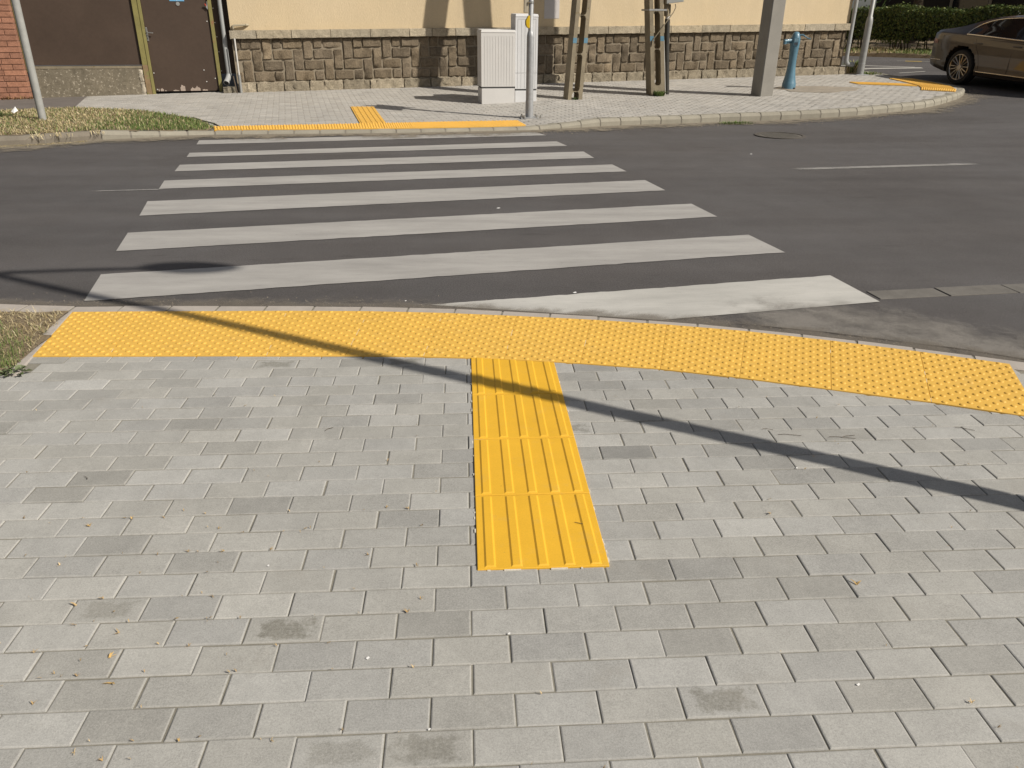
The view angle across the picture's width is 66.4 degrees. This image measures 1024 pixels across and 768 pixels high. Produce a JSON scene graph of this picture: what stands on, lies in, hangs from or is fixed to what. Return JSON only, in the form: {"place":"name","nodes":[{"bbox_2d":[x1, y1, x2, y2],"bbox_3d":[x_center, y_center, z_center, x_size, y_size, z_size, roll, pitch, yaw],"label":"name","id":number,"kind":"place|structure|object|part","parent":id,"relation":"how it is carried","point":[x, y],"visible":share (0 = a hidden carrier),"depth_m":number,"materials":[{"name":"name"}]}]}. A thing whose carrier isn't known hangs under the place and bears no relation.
{"place":"outdoors","nodes":[
{"label":"outdoors","id":0,"kind":"place"},
{"bbox_2d":[0,96,95,110],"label":"footpath","id":1,"kind":"structure","parent":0,"point":[54,102],"depth_m":13.89,"materials":[{"name":"concrete"}]},
{"bbox_2d":[1,96,32,99],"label":"leaf litter","id":2,"kind":"object","parent":1,"relation":"on","point":[30,97],"visible":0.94,"depth_m":14.53,"materials":[{"name":"brown plant"}]},
{"bbox_2d":[0,0,33,99],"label":"brick pier","id":3,"kind":"structure","parent":1,"relation":"on","point":[14,80],"depth_m":14.36,"materials":[{"name":"red brick"}]},
{"bbox_2d":[35,65,146,97],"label":"plinth wall","id":4,"kind":"structure","parent":1,"relation":"on","point":[68,81],"depth_m":14.92,"materials":[{"name":"concrete"}]},
{"bbox_2d":[0,106,213,135],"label":"verge","id":5,"kind":"structure","parent":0,"point":[87,129],"depth_m":11.06,"materials":[{"name":"green plant"}]},
{"bbox_2d":[11,0,46,119],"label":"steel pole","id":6,"kind":"object","parent":5,"relation":"on","point":[26,48],"visible":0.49,"depth_m":11.08,"materials":[{"name":"grey metal"}]},
{"bbox_2d":[192,117,218,130],"bbox_3d":[-4.536,-3.889,11.673,0.212,0.046,1.494,-13,28,-26],"label":"verge edging","id":7,"kind":"object","parent":5,"relation":"on","point":[207,121],"visible":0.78,"depth_m":11.76,"materials":[{"name":"grey concrete"}]},
{"bbox_2d":[0,327,1023,767],"bbox_3d":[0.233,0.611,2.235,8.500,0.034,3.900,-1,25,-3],"label":"pavement","id":8,"kind":"structure","parent":0,"point":[936,530],"depth_m":2.28,"materials":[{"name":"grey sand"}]},
{"bbox_2d":[0,306,68,372],"bbox_3d":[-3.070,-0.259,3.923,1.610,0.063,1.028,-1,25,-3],"label":"grass","id":9,"kind":"structure","parent":8,"relation":"on","point":[7,341],"depth_m":3.96,"materials":[{"name":"green plant"}]},
{"bbox_2d":[1,396,1017,767],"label":"dry blossom litter","id":10,"kind":"object","parent":8,"relation":"on","point":[275,644],"visible":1,"depth_m":2.07,"materials":[{"name":"beige plant"}]},
{"bbox_2d":[471,358,561,394],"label":"tactile guide plate","id":11,"kind":"object","parent":8,"relation":"on","point":[497,377],"visible":0.93,"depth_m":3.56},
{"bbox_2d":[111,314,931,571],"bbox_3d":[0.026,-0.092,3.710,3.178,0.008,2.442,21,32,37],"label":"adhesive residue","id":12,"kind":"object","parent":8,"relation":"on","point":[566,568],"visible":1,"depth_m":2.38},
{"bbox_2d":[472,394,573,438],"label":"tactile guide plate","id":13,"kind":"object","parent":8,"relation":"on","point":[515,416],"visible":0.98,"depth_m":3.21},
{"bbox_2d":[85,427,974,523],"bbox_3d":[-0.025,0.311,2.828,3.802,0.007,0.727,-1,25,-3],"label":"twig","id":14,"kind":"object","parent":8,"relation":"on","point":[778,434],"visible":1,"depth_m":3.09,"materials":[{"name":"brown wood"}]},
{"bbox_2d":[474,437,589,495],"bbox_3d":[0.059,0.305,2.872,0.395,0.030,0.395,-1,25,-3],"label":"tactile guide plate","id":15,"kind":"object","parent":8,"relation":"on","point":[531,466],"visible":0.94,"depth_m":2.84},
{"bbox_2d":[475,493,608,570],"bbox_3d":[0.083,0.472,2.511,0.395,0.030,0.395,-1,25,-3],"label":"tactile guide plate","id":16,"kind":"object","parent":8,"relation":"on","point":[544,531],"visible":0.98,"depth_m":2.48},
{"bbox_2d":[267,292,859,730],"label":"white litter flecks","id":17,"kind":"object","parent":8,"relation":"on","point":[509,632],"visible":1,"depth_m":1.99,"materials":[{"name":"paper"}]},
{"bbox_2d":[580,320,666,369],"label":"tactile warning plate","id":18,"kind":"object","parent":8,"relation":"on","point":[624,344],"visible":1,"depth_m":3.94,"materials":[{"name":"yellow plastic"}]},
{"bbox_2d":[0,56,1023,361],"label":"road","id":19,"kind":"structure","parent":0,"point":[68,222],"depth_m":6.79,"materials":[{"name":"grey asphalt"}]},
{"bbox_2d":[6,312,71,376],"bbox_3d":[-2.360,-0.173,3.952,0.048,0.106,0.869,-5,25,-11],"label":"edging strip","id":20,"kind":"object","parent":19,"relation":"on","point":[29,356],"visible":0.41,"depth_m":3.83,"materials":[{"name":"concrete"}]},
{"bbox_2d":[0,365,30,376],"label":"weed","id":21,"kind":"object","parent":20,"relation":"on","point":[17,367],"visible":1,"depth_m":3.56,"materials":[{"name":"green plant"}]},
{"bbox_2d":[33,311,138,356],"bbox_3d":[-2.180,-0.257,4.038,0.354,0.030,0.696,-4,25,-11],"label":"tactile warning plate","id":22,"kind":"object","parent":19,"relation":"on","point":[87,334],"visible":1,"depth_m":3.99,"materials":[{"name":"yellow plastic"}]},
{"bbox_2d":[109,311,210,356],"bbox_3d":[-1.813,-0.260,4.050,0.392,0.030,0.696,-4,25,-9],"label":"tactile warning plate","id":23,"kind":"object","parent":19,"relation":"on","point":[161,333],"visible":1,"depth_m":4.01,"materials":[{"name":"yellow plastic"}]},
{"bbox_2d":[188,311,286,356],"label":"tactile warning plate","id":24,"kind":"object","parent":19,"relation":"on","point":[239,333],"visible":1,"depth_m":4.02,"materials":[{"name":"yellow plastic"}]},
{"bbox_2d":[266,311,368,356],"bbox_3d":[-1.006,-0.264,4.075,0.453,0.030,0.663,-1,25,-3],"label":"tactile warning plate","id":25,"kind":"object","parent":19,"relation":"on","point":[316,333],"visible":1,"depth_m":4.04,"materials":[{"name":"yellow plastic"}]},
{"bbox_2d":[345,311,442,357],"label":"tactile warning plate","id":26,"kind":"object","parent":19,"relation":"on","point":[392,334],"visible":1,"depth_m":4.04,"materials":[{"name":"yellow plastic"}]},
{"bbox_2d":[423,313,516,358],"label":"tactile warning plate","id":27,"kind":"object","parent":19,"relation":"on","point":[462,336],"visible":1,"depth_m":4.01,"materials":[{"name":"yellow plastic"}]},
{"bbox_2d":[84,132,879,318],"bbox_3d":[-0.941,-1.893,7.595,4.813,0.001,7.889,-6,26,-13],"label":"zebra crossing","id":28,"kind":"object","parent":19,"relation":"on","point":[724,298],"visible":1,"depth_m":5.78,"materials":[{"name":"paint"}]},
{"bbox_2d":[0,92,983,151],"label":"kerbside dust","id":29,"kind":"object","parent":19,"relation":"on","point":[600,128],"visible":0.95,"depth_m":11.39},
{"bbox_2d":[6,88,995,352],"bbox_3d":[1.875,-3.805,11.452,10.862,0.276,18.034,11,27,21],"label":"grit","id":30,"kind":"object","parent":19,"relation":"on","point":[700,126],"visible":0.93,"depth_m":12.25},
{"bbox_2d":[0,304,1023,370],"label":"kerb","id":31,"kind":"structure","parent":19,"relation":"on","point":[1016,365],"depth_m":4.36,"materials":[{"name":"concrete"}]},
{"bbox_2d":[0,298,1023,361],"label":"kerbside dust","id":32,"kind":"object","parent":19,"relation":"on","point":[918,345],"visible":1,"depth_m":4.40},
{"bbox_2d":[100,69,964,139],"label":"kerb","id":33,"kind":"structure","parent":19,"relation":"on","point":[959,92],"depth_m":12.47,"materials":[{"name":"concrete"}]},
{"bbox_2d":[103,163,972,190],"bbox_3d":[0.781,-2.223,8.334,9.719,0.003,0.151,-5,25,-11],"label":"lane marking","id":34,"kind":"object","parent":19,"relation":"on","point":[917,165],"visible":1,"depth_m":9.02,"materials":[{"name":"paint"}]},
{"bbox_2d":[504,316,590,363],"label":"tactile warning plate","id":35,"kind":"object","parent":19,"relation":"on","point":[549,339],"visible":1,"depth_m":3.99,"materials":[{"name":"yellow plastic"}]},
{"bbox_2d":[660,325,745,378],"bbox_3d":[0.965,-0.164,3.899,0.412,0.030,0.624,6,25,12],"label":"tactile warning plate","id":36,"kind":"object","parent":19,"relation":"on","point":[705,351],"visible":1,"depth_m":3.87,"materials":[{"name":"yellow plastic"}]},
{"bbox_2d":[718,120,751,124],"bbox_3d":[3.632,-4.252,12.699,0.690,0.058,0.318,-1,25,-3],"label":"weed","id":37,"kind":"object","parent":19,"relation":"on","point":[735,122],"visible":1,"depth_m":12.65,"materials":[{"name":"green plant"}]},
{"bbox_2d":[754,132,805,138],"bbox_3d":[3.911,-3.622,11.423,0.720,0.032,0.720,-1,25,-3],"label":"manhole cover","id":38,"kind":"object","parent":19,"relation":"on","point":[779,135],"visible":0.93,"depth_m":11.37,"materials":[{"name":"metal"}]},
{"bbox_2d":[740,331,830,389],"bbox_3d":[1.339,-0.118,3.808,0.417,0.030,0.629,8,26,16],"label":"tactile warning plate","id":39,"kind":"object","parent":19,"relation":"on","point":[789,360],"visible":1,"depth_m":3.77,"materials":[{"name":"yellow plastic"}]},
{"bbox_2d":[842,60,858,72],"bbox_3d":[8.541,-8.003,19.621,0.715,0.359,0.802,-9,27,-21],"label":"weed","id":40,"kind":"object","parent":19,"relation":"on","point":[851,69],"visible":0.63,"depth_m":19.60,"materials":[{"name":"green plant"}]},
{"bbox_2d":[830,341,930,402],"bbox_3d":[1.725,-0.059,3.690,0.418,0.030,0.629,9,26,18],"label":"tactile warning plate","id":41,"kind":"object","parent":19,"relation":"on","point":[878,371],"visible":1,"depth_m":3.65,"materials":[{"name":"yellow plastic"}]},
{"bbox_2d":[747,304,1023,358],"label":"worn aggregate","id":42,"kind":"object","parent":19,"relation":"on","point":[808,321],"visible":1,"depth_m":4.20,"materials":[{"name":"grey gravel"}]},
{"bbox_2d":[841,61,929,72],"bbox_3d":[10.664,-8.758,21.513,3.389,0.198,3.253,-11,27,-23],"label":"road marking","id":43,"kind":"object","parent":19,"relation":"on","point":[894,66],"visible":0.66,"depth_m":20.71,"materials":[{"name":"paint"}]},
{"bbox_2d":[866,284,1023,299],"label":"gutter stones","id":44,"kind":"object","parent":19,"relation":"on","point":[954,291],"visible":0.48,"depth_m":4.81,"materials":[{"name":"concrete"}]},
{"bbox_2d":[920,352,1023,415],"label":"tactile warning plate","id":45,"kind":"object","parent":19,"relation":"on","point":[976,384],"visible":1,"depth_m":3.54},
{"bbox_2d":[930,15,1023,84],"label":"parked car","id":46,"kind":"object","parent":19,"relation":"on","point":[992,48],"visible":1,"depth_m":16.74,"materials":[{"name":"grey paint"}]},
{"bbox_3d":[10.427,-7.180,15.923,0.280,0.524,2.617,-7,26,-15],"label":"side window","id":47,"kind":"part","parent":46,"relation":"part of","materials":[{"name":"black glass"}]},
{"bbox_2d":[76,72,957,131],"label":"pavement","id":48,"kind":"structure","parent":0,"point":[713,95],"depth_m":14.28,"materials":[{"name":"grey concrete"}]},
{"bbox_2d":[10,0,235,93],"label":"metal gate","id":49,"kind":"structure","parent":48,"relation":"on","point":[172,46],"depth_m":14.87,"materials":[{"name":"brown metal"}]},
{"bbox_2d":[140,0,219,90],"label":"door","id":50,"kind":"structure","parent":49,"relation":"in","point":[178,32],"depth_m":15.12,"materials":[{"name":"brown paint"}]},
{"bbox_2d":[223,86,236,92],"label":"concrete block","id":51,"kind":"structure","parent":48,"relation":"on","point":[229,89],"depth_m":15.44,"materials":[{"name":"grey concrete"}]},
{"bbox_2d":[213,125,248,130],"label":"tactile warning plate","id":52,"kind":"object","parent":48,"relation":"on","point":[242,128],"visible":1,"depth_m":11.21,"materials":[{"name":"yellow plastic"}]},
{"bbox_2d":[248,125,283,129],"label":"tactile warning plate","id":53,"kind":"object","parent":48,"relation":"on","point":[268,127],"visible":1,"depth_m":11.28,"materials":[{"name":"yellow plastic"}]},
{"bbox_2d":[283,124,317,129],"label":"tactile warning plate","id":54,"kind":"object","parent":48,"relation":"on","point":[301,127],"visible":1,"depth_m":11.34,"materials":[{"name":"yellow plastic"}]},
{"bbox_2d":[317,123,350,129],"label":"tactile warning plate","id":55,"kind":"object","parent":48,"relation":"on","point":[334,126],"visible":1,"depth_m":11.44,"materials":[{"name":"yellow plastic"}]},
{"bbox_2d":[351,106,375,109],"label":"tactile guide plate","id":56,"kind":"object","parent":48,"relation":"on","point":[361,108],"visible":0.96,"depth_m":13.48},
{"bbox_2d":[352,109,377,112],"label":"tactile guide plate","id":57,"kind":"object","parent":48,"relation":"on","point":[365,111],"visible":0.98,"depth_m":13.12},
{"bbox_2d":[350,123,383,128],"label":"tactile warning plate","id":58,"kind":"object","parent":48,"relation":"on","point":[367,126],"visible":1,"depth_m":11.53,"materials":[{"name":"yellow plastic"}]},
{"bbox_2d":[354,113,379,115],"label":"tactile guide plate","id":59,"kind":"object","parent":48,"relation":"on","point":[367,114],"visible":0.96,"depth_m":12.78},
{"bbox_2d":[356,116,382,119],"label":"tactile guide plate","id":60,"kind":"object","parent":48,"relation":"on","point":[368,117],"visible":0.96,"depth_m":12.42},
{"bbox_2d":[358,119,385,122],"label":"tactile guide plate","id":61,"kind":"object","parent":48,"relation":"on","point":[371,121],"visible":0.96,"depth_m":12.04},
{"bbox_2d":[382,122,411,128],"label":"tactile warning plate","id":62,"kind":"object","parent":48,"relation":"on","point":[399,125],"visible":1,"depth_m":11.61,"materials":[{"name":"yellow plastic"}]},
{"bbox_2d":[409,122,434,128],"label":"tactile warning plate","id":63,"kind":"object","parent":48,"relation":"on","point":[418,125],"visible":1,"depth_m":11.66,"materials":[{"name":"yellow plastic"}]},
{"bbox_2d":[431,121,456,128],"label":"tactile warning plate","id":64,"kind":"object","parent":48,"relation":"on","point":[445,124],"visible":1,"depth_m":11.75,"materials":[{"name":"yellow plastic"}]},
{"bbox_2d":[451,121,479,127],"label":"tactile warning plate","id":65,"kind":"object","parent":48,"relation":"on","point":[464,124],"visible":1,"depth_m":11.82,"materials":[{"name":"yellow plastic"}]},
{"bbox_2d":[474,120,502,126],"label":"tactile warning plate","id":66,"kind":"object","parent":48,"relation":"on","point":[488,123],"visible":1,"depth_m":11.90,"materials":[{"name":"yellow concrete"}]},
{"bbox_2d":[477,29,515,103],"bbox_3d":[-0.288,-5.766,14.236,0.626,1.267,0.431,-5,25,-11],"label":"utility cabinet","id":67,"kind":"object","parent":48,"relation":"on","point":[496,62],"visible":0.94,"depth_m":14.05,"materials":[{"name":"grey metal"}]},
{"bbox_2d":[496,120,525,126],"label":"tactile warning plate","id":68,"kind":"object","parent":48,"relation":"on","point":[509,123],"visible":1,"depth_m":11.97,"materials":[{"name":"yellow plastic"}]},
{"bbox_2d":[511,13,538,101],"bbox_3d":[0.217,-5.947,14.306,0.420,1.502,0.431,-5,25,-11],"label":"utility cabinet","id":69,"kind":"object","parent":48,"relation":"on","point":[519,27],"visible":0.62,"depth_m":14.08,"materials":[{"name":"grey metal"}]},
{"bbox_2d":[520,0,541,118],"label":"sign pole","id":70,"kind":"object","parent":48,"relation":"on","point":[529,70],"visible":0.98,"depth_m":12.26,"materials":[{"name":"metal"}]},
{"bbox_2d":[563,0,590,99],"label":"concrete pole","id":71,"kind":"object","parent":48,"relation":"on","point":[575,15],"visible":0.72,"depth_m":14.45,"materials":[{"name":"brown concrete"}]},
{"bbox_2d":[653,89,667,95],"bbox_3d":[2.889,-5.671,15.220,0.365,0.132,0.285,9,26,17],"label":"weed","id":72,"kind":"object","parent":48,"relation":"on","point":[659,93],"visible":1,"depth_m":15.21,"materials":[{"name":"green plant"}]},
{"bbox_2d":[641,0,683,95],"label":"concrete pole","id":73,"kind":"object","parent":48,"relation":"on","point":[659,11],"visible":0.88,"depth_m":15.01,"materials":[{"name":"brown concrete"}]},
{"bbox_2d":[751,0,785,96],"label":"concrete pole","id":74,"kind":"object","parent":48,"relation":"on","point":[769,39],"visible":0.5,"depth_m":14.77,"materials":[{"name":"grey concrete"}]},
{"bbox_2d":[774,86,860,92],"bbox_3d":[6.355,-6.056,16.129,1.827,0.089,1.334,-1,25,-3],"label":"pump apron","id":75,"kind":"object","parent":48,"relation":"on","point":[822,89],"visible":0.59,"depth_m":16.04,"materials":[{"name":"concrete"}]},
{"bbox_2d":[781,32,810,88],"bbox_3d":[5.757,-6.618,16.026,0.537,1.100,0.284,3,25,5],"label":"water pump","id":76,"kind":"object","parent":75,"relation":"on","point":[789,81],"visible":0.99,"depth_m":15.97,"materials":[{"name":"blue metal"}]},
{"bbox_2d":[849,82,877,84],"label":"tactile guide plate","id":77,"kind":"object","parent":48,"relation":"on","point":[864,83],"visible":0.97,"depth_m":16.96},
{"bbox_2d":[853,0,875,74],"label":"lamp pole","id":78,"kind":"object","parent":48,"relation":"on","point":[864,47],"visible":0.84,"depth_m":18.63,"materials":[{"name":"metal"}]},
{"bbox_2d":[864,71,880,74],"bbox_3d":[8.708,-7.588,19.050,0.705,0.090,0.416,-1,25,-3],"label":"weed","id":79,"kind":"object","parent":48,"relation":"on","point":[871,73],"visible":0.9,"depth_m":18.99,"materials":[{"name":"green plant"}]},
{"bbox_2d":[871,82,896,85],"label":"tactile guide plate","id":80,"kind":"object","parent":48,"relation":"on","point":[881,83],"visible":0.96,"depth_m":16.92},
{"bbox_2d":[892,83,916,86],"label":"tactile guide plate","id":81,"kind":"object","parent":48,"relation":"on","point":[902,84],"visible":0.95,"depth_m":16.75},
{"bbox_2d":[889,78,923,80],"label":"tactile warning plate","id":82,"kind":"object","parent":48,"relation":"on","point":[904,79],"visible":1,"depth_m":17.89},
{"bbox_2d":[901,80,939,83],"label":"tactile warning plate","id":83,"kind":"object","parent":48,"relation":"on","point":[910,82],"visible":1,"depth_m":17.36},
{"bbox_2d":[911,83,947,85],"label":"tactile warning plate","id":84,"kind":"object","parent":48,"relation":"on","point":[929,84],"visible":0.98,"depth_m":16.87,"materials":[{"name":"yellow plastic"}]},
{"bbox_2d":[918,85,954,88],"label":"tactile warning plate","id":85,"kind":"object","parent":48,"relation":"on","point":[945,87],"visible":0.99,"depth_m":16.37,"materials":[{"name":"yellow plastic"}]},
{"bbox_2d":[921,87,955,91],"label":"tactile warning plate","id":86,"kind":"object","parent":48,"relation":"on","point":[938,89],"visible":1,"depth_m":15.75,"materials":[{"name":"yellow plastic"}]},
{"bbox_2d":[852,0,876,12],"label":"sky","id":87,"kind":"structure","parent":0,"point":[860,3],"materials":[{"name":"white"}]},
{"bbox_2d":[844,45,931,54],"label":"grass","id":88,"kind":"structure","parent":0,"point":[918,50],"depth_m":23.70,"materials":[{"name":"green plant"}]},
{"bbox_2d":[843,37,933,58],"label":"garden ground","id":89,"kind":"structure","parent":0,"point":[872,43],"depth_m":24.36,"materials":[{"name":"soil"}]},
{"bbox_2d":[853,0,923,43],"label":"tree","id":90,"kind":"object","parent":89,"relation":"on","point":[918,2],"visible":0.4,"depth_m":25.65,"materials":[{"name":"green plant"}]},
{"bbox_2d":[845,2,1023,50],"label":"hedge","id":91,"kind":"object","parent":89,"relation":"on","point":[918,26],"visible":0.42,"depth_m":23.56,"materials":[{"name":"green plant"}]},
{"bbox_2d":[876,0,1023,33],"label":"hedge","id":92,"kind":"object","parent":89,"relation":"on","point":[959,4],"depth_m":27.48,"materials":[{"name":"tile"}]},
{"bbox_2d":[949,0,991,14],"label":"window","id":93,"kind":"structure","parent":92,"relation":"in","point":[958,4],"depth_m":27.25,"materials":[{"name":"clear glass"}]},
{"label":"ground","id":94,"kind":"structure","parent":0,"visible":0},
{"bbox_2d":[0,130,100,145],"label":"old kerb","id":95,"kind":"structure","parent":94,"relation":"on","point":[25,139],"depth_m":10.07,"materials":[{"name":"concrete"}]},
{"bbox_2d":[0,130,103,147],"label":"straw","id":96,"kind":"object","parent":95,"relation":"on","point":[50,135],"visible":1,"depth_m":10.03,"materials":[{"name":"beige plant"}]},
{"bbox_2d":[217,0,858,92],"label":"house","id":97,"kind":"structure","parent":94,"relation":"on","point":[295,45],"depth_m":16.38,"materials":[{"name":"yellow paint"}]}
]}

